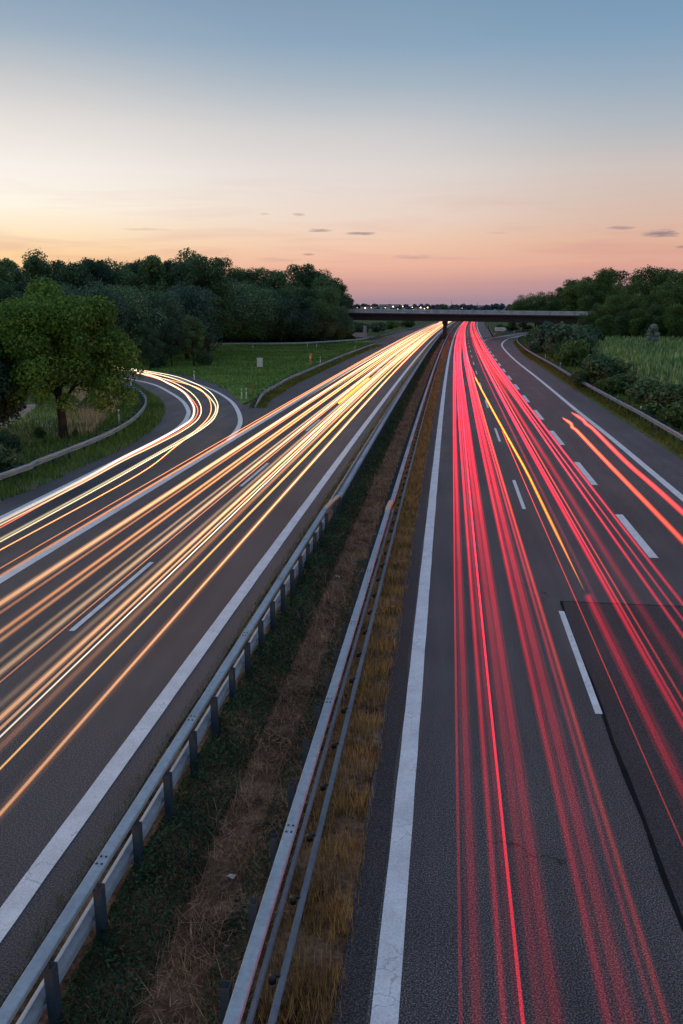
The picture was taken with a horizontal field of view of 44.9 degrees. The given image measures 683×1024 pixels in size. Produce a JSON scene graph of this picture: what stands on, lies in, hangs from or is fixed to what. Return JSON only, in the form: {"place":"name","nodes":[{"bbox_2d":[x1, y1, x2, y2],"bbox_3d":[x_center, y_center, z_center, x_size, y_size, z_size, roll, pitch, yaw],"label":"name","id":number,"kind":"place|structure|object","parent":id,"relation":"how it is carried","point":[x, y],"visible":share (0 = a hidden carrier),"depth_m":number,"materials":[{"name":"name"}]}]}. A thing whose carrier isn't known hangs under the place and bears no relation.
{"place":"outdoors","nodes":[
{"label":"outdoors","id":0,"kind":"place"},
{"bbox_2d":[0,387,139,481],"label":"ramp bank grass","id":1,"kind":"structure","parent":0,"point":[51,405],"depth_m":57.27,"materials":[{"name":"green plant"}]},
{"bbox_2d":[0,362,245,523],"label":"entry ramp","id":2,"kind":"structure","parent":0,"point":[190,403],"depth_m":59.25,"materials":[{"name":"grey asphalt"}]},
{"bbox_2d":[118,340,378,403],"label":"meadow","id":3,"kind":"structure","parent":0,"point":[242,386],"depth_m":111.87,"materials":[{"name":"green plant"}]},
{"bbox_2d":[0,283,23,313],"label":"forest tree","id":4,"kind":"object","parent":3,"relation":"on","point":[18,295],"visible":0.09,"depth_m":126.93,"materials":[{"name":"green plant"}]},
{"bbox_2d":[19,255,44,291],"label":"tree","id":5,"kind":"object","parent":3,"relation":"on","point":[34,265],"visible":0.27,"depth_m":136.36,"materials":[{"name":"green plant"}]},
{"bbox_2d":[22,249,61,282],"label":"forest tree","id":6,"kind":"object","parent":3,"relation":"on","point":[47,271],"visible":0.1,"depth_m":148.55,"materials":[{"name":"green plant"}]},
{"bbox_2d":[46,257,73,284],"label":"forest tree","id":7,"kind":"object","parent":3,"relation":"on","point":[54,265],"visible":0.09,"depth_m":144.31,"materials":[{"name":"green plant"}]},
{"bbox_2d":[49,261,101,294],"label":"forest tree","id":8,"kind":"object","parent":3,"relation":"on","point":[76,269],"visible":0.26,"depth_m":135.98,"materials":[{"name":"green plant"}]},
{"bbox_2d":[58,280,136,352],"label":"willow tree","id":9,"kind":"object","parent":3,"relation":"on","point":[120,305],"visible":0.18,"depth_m":113.03,"materials":[{"name":"green plant"}]},
{"bbox_2d":[75,257,120,290],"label":"forest tree","id":10,"kind":"object","parent":3,"relation":"on","point":[104,273],"visible":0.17,"depth_m":141.46,"materials":[{"name":"green plant"}]},
{"bbox_2d":[99,257,140,291],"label":"forest tree","id":11,"kind":"object","parent":3,"relation":"on","point":[122,277],"visible":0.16,"depth_m":146.05,"materials":[{"name":"green plant"}]},
{"bbox_2d":[100,284,170,361],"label":"willow tree","id":12,"kind":"object","parent":3,"relation":"on","point":[137,299],"visible":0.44,"depth_m":118.38,"materials":[{"name":"green plant"}]},
{"bbox_2d":[134,323,164,369],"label":"forest tree","id":13,"kind":"object","parent":3,"relation":"on","point":[149,348],"visible":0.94,"depth_m":109.30,"materials":[{"name":"green plant"}]},
{"bbox_2d":[136,255,169,316],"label":"poplar tree","id":14,"kind":"object","parent":3,"relation":"on","point":[153,269],"visible":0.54,"depth_m":141.93,"materials":[{"name":"green plant"}]},
{"bbox_2d":[126,289,189,356],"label":"willow tree","id":15,"kind":"object","parent":3,"relation":"on","point":[171,309],"visible":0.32,"depth_m":123.66,"materials":[{"name":"green plant"}]},
{"bbox_2d":[159,316,183,366],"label":"forest tree","id":16,"kind":"object","parent":3,"relation":"on","point":[169,338],"visible":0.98,"depth_m":115.00,"materials":[{"name":"green plant"}]},
{"bbox_2d":[162,247,198,283],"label":"forest tree","id":17,"kind":"object","parent":3,"relation":"on","point":[185,254],"visible":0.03,"depth_m":159.73,"materials":[{"name":"green plant"}]},
{"bbox_2d":[167,260,204,353],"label":"forest tree","id":18,"kind":"object","parent":3,"relation":"on","point":[178,273],"visible":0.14,"depth_m":142.89,"materials":[{"name":"green plant"}]},
{"bbox_2d":[153,281,222,358],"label":"willow tree","id":19,"kind":"object","parent":3,"relation":"on","point":[201,307],"visible":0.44,"depth_m":130.94,"materials":[{"name":"green plant"}]},
{"bbox_2d":[181,315,205,365],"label":"forest tree","id":20,"kind":"object","parent":3,"relation":"on","point":[193,328],"visible":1,"depth_m":118.06,"materials":[{"name":"green plant"}]},
{"bbox_2d":[194,350,213,364],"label":"shrub","id":21,"kind":"object","parent":3,"relation":"on","point":[203,357],"visible":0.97,"depth_m":119.37,"materials":[{"name":"green plant"}]},
{"bbox_2d":[183,253,234,353],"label":"forest tree","id":22,"kind":"object","parent":3,"relation":"on","point":[215,282],"visible":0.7,"depth_m":139.81,"materials":[{"name":"green plant"}]},
{"bbox_2d":[217,280,247,342],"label":"willow tree","id":23,"kind":"object","parent":3,"relation":"on","point":[223,338],"visible":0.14,"depth_m":185.83,"materials":[{"name":"green plant"}]},
{"bbox_2d":[216,282,265,342],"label":"willow tree","id":24,"kind":"object","parent":3,"relation":"on","point":[240,306],"visible":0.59,"depth_m":183.69,"materials":[{"name":"green plant"}]},
{"bbox_2d":[238,287,284,342],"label":"willow tree","id":25,"kind":"object","parent":3,"relation":"on","point":[261,316],"visible":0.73,"depth_m":185.53,"materials":[{"name":"green plant"}]},
{"bbox_2d":[259,290,302,342],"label":"willow tree","id":26,"kind":"object","parent":3,"relation":"on","point":[281,303],"visible":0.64,"depth_m":187.29,"materials":[{"name":"green plant"}]},
{"bbox_2d":[272,287,300,342],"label":"forest tree","id":27,"kind":"object","parent":3,"relation":"on","point":[286,291],"visible":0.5,"depth_m":189.08,"materials":[{"name":"green plant"}]},
{"bbox_2d":[210,337,370,345],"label":"guardrail","id":28,"kind":"object","parent":3,"relation":"on","point":[335,341],"visible":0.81,"depth_m":180.43,"materials":[{"name":"metal"}]},
{"bbox_2d":[275,295,322,341],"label":"willow tree","id":29,"kind":"object","parent":3,"relation":"on","point":[303,327],"visible":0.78,"depth_m":188.86,"materials":[{"name":"green plant"}]},
{"bbox_2d":[249,342,377,407],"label":"guardrail","id":30,"kind":"object","parent":3,"relation":"on","point":[271,387],"visible":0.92,"depth_m":98.98,"materials":[{"name":"metal"}]},
{"bbox_2d":[249,344,381,407],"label":"meadow verge grass","id":31,"kind":"structure","parent":3,"relation":"on","point":[263,402],"depth_m":93.29,"materials":[{"name":"green plant"}]},
{"bbox_2d":[303,286,340,340],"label":"forest tree","id":32,"kind":"object","parent":3,"relation":"on","point":[324,295],"visible":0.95,"depth_m":189.07,"materials":[{"name":"green plant"}]},
{"bbox_2d":[305,299,341,341],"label":"willow tree","id":33,"kind":"object","parent":3,"relation":"on","point":[320,337],"visible":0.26,"depth_m":191.83,"materials":[{"name":"green plant"}]},
{"bbox_2d":[329,306,355,339],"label":"tree","id":34,"kind":"object","parent":3,"relation":"on","point":[344,326],"visible":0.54,"depth_m":198.28,"materials":[{"name":"green plant"}]},
{"bbox_2d":[1,310,602,492],"bbox_3d":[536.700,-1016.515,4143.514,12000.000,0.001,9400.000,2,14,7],"label":"ground","id":35,"kind":"structure","parent":0,"point":[492,326],"depth_m":247.92,"materials":[{"name":"green plant"}]},
{"bbox_2d":[0,264,16,302],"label":"forest tree","id":36,"kind":"object","parent":35,"relation":"on","point":[4,278],"visible":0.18,"depth_m":136.75,"materials":[{"name":"green plant"}]},
{"bbox_2d":[0,429,22,455],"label":"shrub","id":37,"kind":"object","parent":35,"relation":"on","point":[12,442],"visible":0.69,"depth_m":46.08,"materials":[{"name":"green plant"}]},
{"bbox_2d":[0,442,23,476],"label":"shrub","id":38,"kind":"object","parent":35,"relation":"on","point":[9,458],"visible":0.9,"depth_m":40.39,"materials":[{"name":"green plant"}]},
{"bbox_2d":[6,267,33,284],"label":"forest tree","id":39,"kind":"object","parent":35,"relation":"on","point":[15,273],"visible":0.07,"depth_m":141.53,"materials":[{"name":"green plant"}]},
{"bbox_2d":[0,404,95,442],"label":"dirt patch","id":40,"kind":"object","parent":35,"relation":"on","point":[28,408],"visible":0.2,"depth_m":60.99,"materials":[{"name":"brown soil"}]},
{"bbox_2d":[0,341,33,427],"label":"broadleaf tree","id":41,"kind":"object","parent":40,"relation":"on","point":[7,410],"visible":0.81,"depth_m":50.77,"materials":[{"name":"green plant"}]},
{"bbox_2d":[64,381,127,435],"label":"dry grass","id":42,"kind":"structure","parent":40,"relation":"on","point":[88,412],"depth_m":60.77,"materials":[{"name":"plant"}]},
{"bbox_2d":[0,274,146,438],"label":"maple tree","id":43,"kind":"object","parent":35,"relation":"on","point":[36,331],"visible":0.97,"depth_m":50.31,"materials":[{"name":"green plant"}]},
{"bbox_2d":[0,382,146,482],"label":"guardrail","id":44,"kind":"object","parent":35,"relation":"on","point":[18,469],"visible":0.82,"depth_m":46.15,"materials":[{"name":"metal"}]},
{"bbox_2d":[0,384,164,500],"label":"ramp verge grass","id":45,"kind":"structure","parent":35,"relation":"on","point":[150,416],"depth_m":47.43,"materials":[{"name":"green plant"}]},
{"bbox_2d":[0,321,454,1004],"bbox_3d":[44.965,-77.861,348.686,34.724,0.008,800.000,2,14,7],"label":"carriageway","id":46,"kind":"structure","parent":35,"relation":"on","point":[132,591],"depth_m":24.02,"materials":[{"name":"grey asphalt"}]},
{"bbox_2d":[0,322,461,1023],"bbox_3d":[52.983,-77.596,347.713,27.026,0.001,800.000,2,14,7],"label":"median strip","id":47,"kind":"object","parent":35,"relation":"on","point":[156,1008],"visible":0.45,"depth_m":13.14,"materials":[{"name":"soil"}]},
{"bbox_2d":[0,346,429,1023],"bbox_3d":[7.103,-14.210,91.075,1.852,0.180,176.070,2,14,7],"label":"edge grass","id":48,"kind":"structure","parent":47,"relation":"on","point":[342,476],"depth_m":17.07,"materials":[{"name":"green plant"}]},
{"bbox_2d":[0,321,456,1023],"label":"guardrail","id":49,"kind":"object","parent":47,"relation":"on","point":[48,993],"visible":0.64,"depth_m":12.95,"materials":[{"name":"metal"}]},
{"bbox_2d":[46,336,442,1023],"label":"median weeds","id":50,"kind":"object","parent":47,"relation":"on","point":[276,644],"visible":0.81,"depth_m":13.86,"materials":[{"name":"green plant"}]},
{"bbox_2d":[55,351,439,1023],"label":"dead stalks","id":51,"kind":"object","parent":47,"relation":"on","point":[313,649],"visible":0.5,"depth_m":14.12,"materials":[{"name":"plant"}]},
{"bbox_2d":[190,560,375,1023],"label":"median weeds","id":52,"kind":"object","parent":47,"relation":"on","point":[242,913],"visible":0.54,"depth_m":13.08,"materials":[{"name":"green plant"}]},
{"bbox_2d":[219,322,458,1023],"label":"guardrail","id":53,"kind":"object","parent":47,"relation":"on","point":[232,1006],"visible":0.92,"depth_m":12.82,"materials":[{"name":"metal"}]},
{"bbox_2d":[252,341,449,1023],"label":"golden grass","id":54,"kind":"structure","parent":47,"relation":"on","point":[421,461],"depth_m":15.10,"materials":[{"name":"plant"}]},
{"bbox_2d":[225,265,254,288],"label":"forest tree","id":55,"kind":"object","parent":35,"relation":"on","point":[236,274],"visible":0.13,"depth_m":204.08,"materials":[{"name":"green plant"}]},
{"bbox_2d":[238,266,273,291],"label":"forest tree","id":56,"kind":"object","parent":35,"relation":"on","point":[250,272],"visible":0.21,"depth_m":207.11,"materials":[{"name":"green plant"}]},
{"bbox_2d":[250,267,275,292],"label":"forest tree","id":57,"kind":"object","parent":35,"relation":"on","point":[266,278],"visible":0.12,"depth_m":211.80,"materials":[{"name":"green plant"}]},
{"bbox_2d":[269,268,307,289],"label":"forest tree","id":58,"kind":"object","parent":35,"relation":"on","point":[278,278],"visible":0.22,"depth_m":213.18,"materials":[{"name":"green plant"}]},
{"bbox_2d":[286,264,313,288],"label":"forest tree","id":59,"kind":"object","parent":35,"relation":"on","point":[301,274],"visible":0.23,"depth_m":216.32,"materials":[{"name":"green plant"}]},
{"bbox_2d":[311,274,342,311],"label":"forest tree","id":60,"kind":"object","parent":35,"relation":"on","point":[324,280],"visible":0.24,"depth_m":210.41,"materials":[{"name":"green plant"}]},
{"bbox_2d":[331,277,351,311],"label":"forest tree","id":61,"kind":"object","parent":35,"relation":"on","point":[344,302],"visible":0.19,"depth_m":216.16,"materials":[{"name":"green plant"}]},
{"bbox_2d":[351,303,545,313],"bbox_3d":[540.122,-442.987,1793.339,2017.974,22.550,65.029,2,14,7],"label":"distant woods","id":62,"kind":"object","parent":35,"relation":"on","point":[485,307],"visible":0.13,"depth_m":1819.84,"materials":[{"name":"green plant"}]},
{"bbox_2d":[347,309,628,338],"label":"road bridge","id":63,"kind":"structure","parent":35,"relation":"on","point":[477,316],"depth_m":218.74,"materials":[{"name":"concrete"}]},
{"bbox_2d":[332,322,682,1023],"bbox_3d":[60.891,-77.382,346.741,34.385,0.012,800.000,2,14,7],"label":"carriageway","id":64,"kind":"structure","parent":35,"relation":"on","point":[523,860],"depth_m":16.03,"materials":[{"name":"grey asphalt"}]},
{"bbox_2d":[508,294,536,331],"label":"slope tree","id":65,"kind":"object","parent":35,"relation":"on","point":[522,302],"visible":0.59,"depth_m":285.14,"materials":[{"name":"green plant"}]},
{"bbox_2d":[535,291,561,314],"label":"slope tree","id":66,"kind":"object","parent":35,"relation":"on","point":[555,305],"visible":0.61,"depth_m":279.42,"materials":[{"name":"green plant"}]},
{"bbox_2d":[558,279,582,325],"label":"slope tree","id":67,"kind":"object","parent":35,"relation":"on","point":[570,298],"visible":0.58,"depth_m":267.72,"materials":[{"name":"green plant"}]},
{"bbox_2d":[575,283,603,324],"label":"slope tree","id":68,"kind":"object","parent":35,"relation":"on","point":[590,300],"visible":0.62,"depth_m":251.71,"materials":[{"name":"green plant"}]},
{"bbox_2d":[573,267,618,308],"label":"slope tree","id":69,"kind":"object","parent":35,"relation":"on","point":[602,282],"visible":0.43,"depth_m":256.49,"materials":[{"name":"green plant"}]},
{"bbox_2d":[513,339,682,459],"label":"verge","id":70,"kind":"structure","parent":35,"relation":"on","point":[679,455],"depth_m":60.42,"materials":[{"name":"green plant"}]},
{"bbox_2d":[526,320,573,352],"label":"shrub","id":71,"kind":"object","parent":70,"relation":"on","point":[535,340],"visible":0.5,"depth_m":146.18,"materials":[{"name":"green plant"}]},
{"bbox_2d":[542,321,597,353],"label":"shrub","id":72,"kind":"object","parent":70,"relation":"on","point":[563,333],"visible":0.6,"depth_m":134.83,"materials":[{"name":"green plant"}]},
{"bbox_2d":[553,339,590,366],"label":"shrub","id":73,"kind":"object","parent":70,"relation":"on","point":[572,353],"visible":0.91,"depth_m":114.60,"materials":[{"name":"green plant"}]},
{"bbox_2d":[577,309,600,328],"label":"slope tree","id":74,"kind":"object","parent":70,"relation":"on","point":[592,317],"visible":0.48,"depth_m":190.07,"materials":[{"name":"green plant"}]},
{"bbox_2d":[569,353,617,386],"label":"shrub","id":75,"kind":"object","parent":70,"relation":"on","point":[595,361],"visible":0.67,"depth_m":83.89,"materials":[{"name":"green plant"}]},
{"bbox_2d":[517,336,682,445],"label":"guardrail","id":76,"kind":"object","parent":70,"relation":"on","point":[665,427],"visible":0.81,"depth_m":67.39,"materials":[{"name":"metal"}]},
{"bbox_2d":[519,337,682,441],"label":"slope grass","id":77,"kind":"structure","parent":70,"relation":"on","point":[543,354],"depth_m":83.55,"materials":[{"name":"green plant"}]},
{"bbox_2d":[594,315,614,336],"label":"slope tree","id":78,"kind":"object","parent":70,"relation":"on","point":[604,324],"visible":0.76,"depth_m":179.65,"materials":[{"name":"green plant"}]},
{"bbox_2d":[594,374,624,394],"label":"shrub","id":79,"kind":"object","parent":70,"relation":"on","point":[609,384],"visible":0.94,"depth_m":78.68,"materials":[{"name":"green plant"}]},
{"bbox_2d":[587,357,637,384],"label":"shrub","id":80,"kind":"object","parent":70,"relation":"on","point":[621,368],"visible":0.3,"depth_m":83.67,"materials":[{"name":"green plant"}]},
{"bbox_2d":[612,369,645,392],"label":"shrub","id":81,"kind":"object","parent":70,"relation":"on","point":[625,379],"visible":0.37,"depth_m":78.69,"materials":[{"name":"green plant"}]},
{"bbox_2d":[590,335,682,388],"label":"corn crop","id":82,"kind":"object","parent":70,"relation":"on","point":[661,358],"visible":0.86,"depth_m":104.72,"materials":[{"name":"green plant"}]},
{"bbox_2d":[625,377,672,415],"bbox_3d":[24.558,-8.871,64.142,4.269,3.206,5.277,-7,16,-27],"label":"shrub","id":83,"kind":"object","parent":70,"relation":"on","point":[639,389],"visible":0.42,"depth_m":63.87,"materials":[{"name":"green plant"}]},
{"bbox_2d":[645,324,659,342],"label":"silver tree","id":84,"kind":"object","parent":70,"relation":"on","point":[652,333],"visible":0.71,"depth_m":144.13,"materials":[{"name":"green plant"}]},
{"bbox_2d":[642,382,682,417],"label":"shrub","id":85,"kind":"object","parent":70,"relation":"on","point":[662,391],"visible":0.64,"depth_m":62.01,"materials":[{"name":"green plant"}]},
{"bbox_2d":[656,405,682,430],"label":"shrub","id":86,"kind":"object","parent":70,"relation":"on","point":[673,415],"visible":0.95,"depth_m":56.20,"materials":[{"name":"green plant"}]},
{"bbox_2d":[597,293,623,336],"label":"slope tree","id":87,"kind":"object","parent":35,"relation":"on","point":[609,308],"visible":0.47,"depth_m":192.84,"materials":[{"name":"green plant"}]},
{"bbox_2d":[600,277,632,311],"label":"slope tree","id":88,"kind":"object","parent":35,"relation":"on","point":[616,289],"visible":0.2,"depth_m":251.38,"materials":[{"name":"green plant"}]},
{"bbox_2d":[613,311,631,337],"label":"slope tree","id":89,"kind":"object","parent":35,"relation":"on","point":[621,323],"visible":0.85,"depth_m":172.26,"materials":[{"name":"green plant"}]},
{"bbox_2d":[616,293,640,335],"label":"slope tree","id":90,"kind":"object","parent":35,"relation":"on","point":[627,307],"visible":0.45,"depth_m":187.64,"materials":[{"name":"green plant"}]},
{"bbox_2d":[628,308,651,337],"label":"slope tree","id":91,"kind":"object","parent":35,"relation":"on","point":[640,323],"visible":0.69,"depth_m":169.61,"materials":[{"name":"green plant"}]},
{"bbox_2d":[627,264,666,299],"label":"slope tree","id":92,"kind":"object","parent":35,"relation":"on","point":[638,286],"visible":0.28,"depth_m":225.14,"materials":[{"name":"green plant"}]},
{"bbox_2d":[629,290,667,336],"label":"slope tree","id":93,"kind":"object","parent":35,"relation":"on","point":[644,303],"visible":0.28,"depth_m":183.83,"materials":[{"name":"green plant"}]},
{"bbox_2d":[643,304,669,336],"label":"slope tree","id":94,"kind":"object","parent":35,"relation":"on","point":[655,316],"visible":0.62,"depth_m":166.66,"materials":[{"name":"green plant"}]},
{"bbox_2d":[640,268,677,305],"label":"slope tree","id":95,"kind":"object","parent":35,"relation":"on","point":[663,277],"visible":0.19,"depth_m":218.87,"materials":[{"name":"green plant"}]},
{"bbox_2d":[649,289,678,335],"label":"slope tree","id":96,"kind":"object","parent":35,"relation":"on","point":[664,295],"visible":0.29,"depth_m":178.98,"materials":[{"name":"green plant"}]},
{"bbox_2d":[649,269,682,295],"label":"slope tree","id":97,"kind":"object","parent":35,"relation":"on","point":[666,285],"visible":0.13,"depth_m":211.14,"materials":[{"name":"green plant"}]},
{"bbox_2d":[659,302,682,338],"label":"slope tree","id":98,"kind":"object","parent":35,"relation":"on","point":[671,319],"visible":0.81,"depth_m":164.07,"materials":[{"name":"green plant"}]},
{"bbox_2d":[668,282,682,334],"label":"slope tree","id":99,"kind":"object","parent":35,"relation":"on","point":[676,290],"visible":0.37,"depth_m":175.11,"materials":[{"name":"green plant"}]},
{"bbox_2d":[218,330,421,351],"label":"loop ramp","id":100,"kind":"structure","parent":0,"point":[394,337],"depth_m":230.03,"materials":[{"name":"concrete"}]},
{"bbox_2d":[0,0,682,305],"label":"sky","id":101,"kind":"structure","parent":0,"point":[431,152],"materials":[{"name":"blue"}]},
{"bbox_2d":[483,331,682,506],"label":"exit lane","id":102,"kind":"structure","parent":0,"point":[660,466],"depth_m":56.83,"materials":[{"name":"grey asphalt"}]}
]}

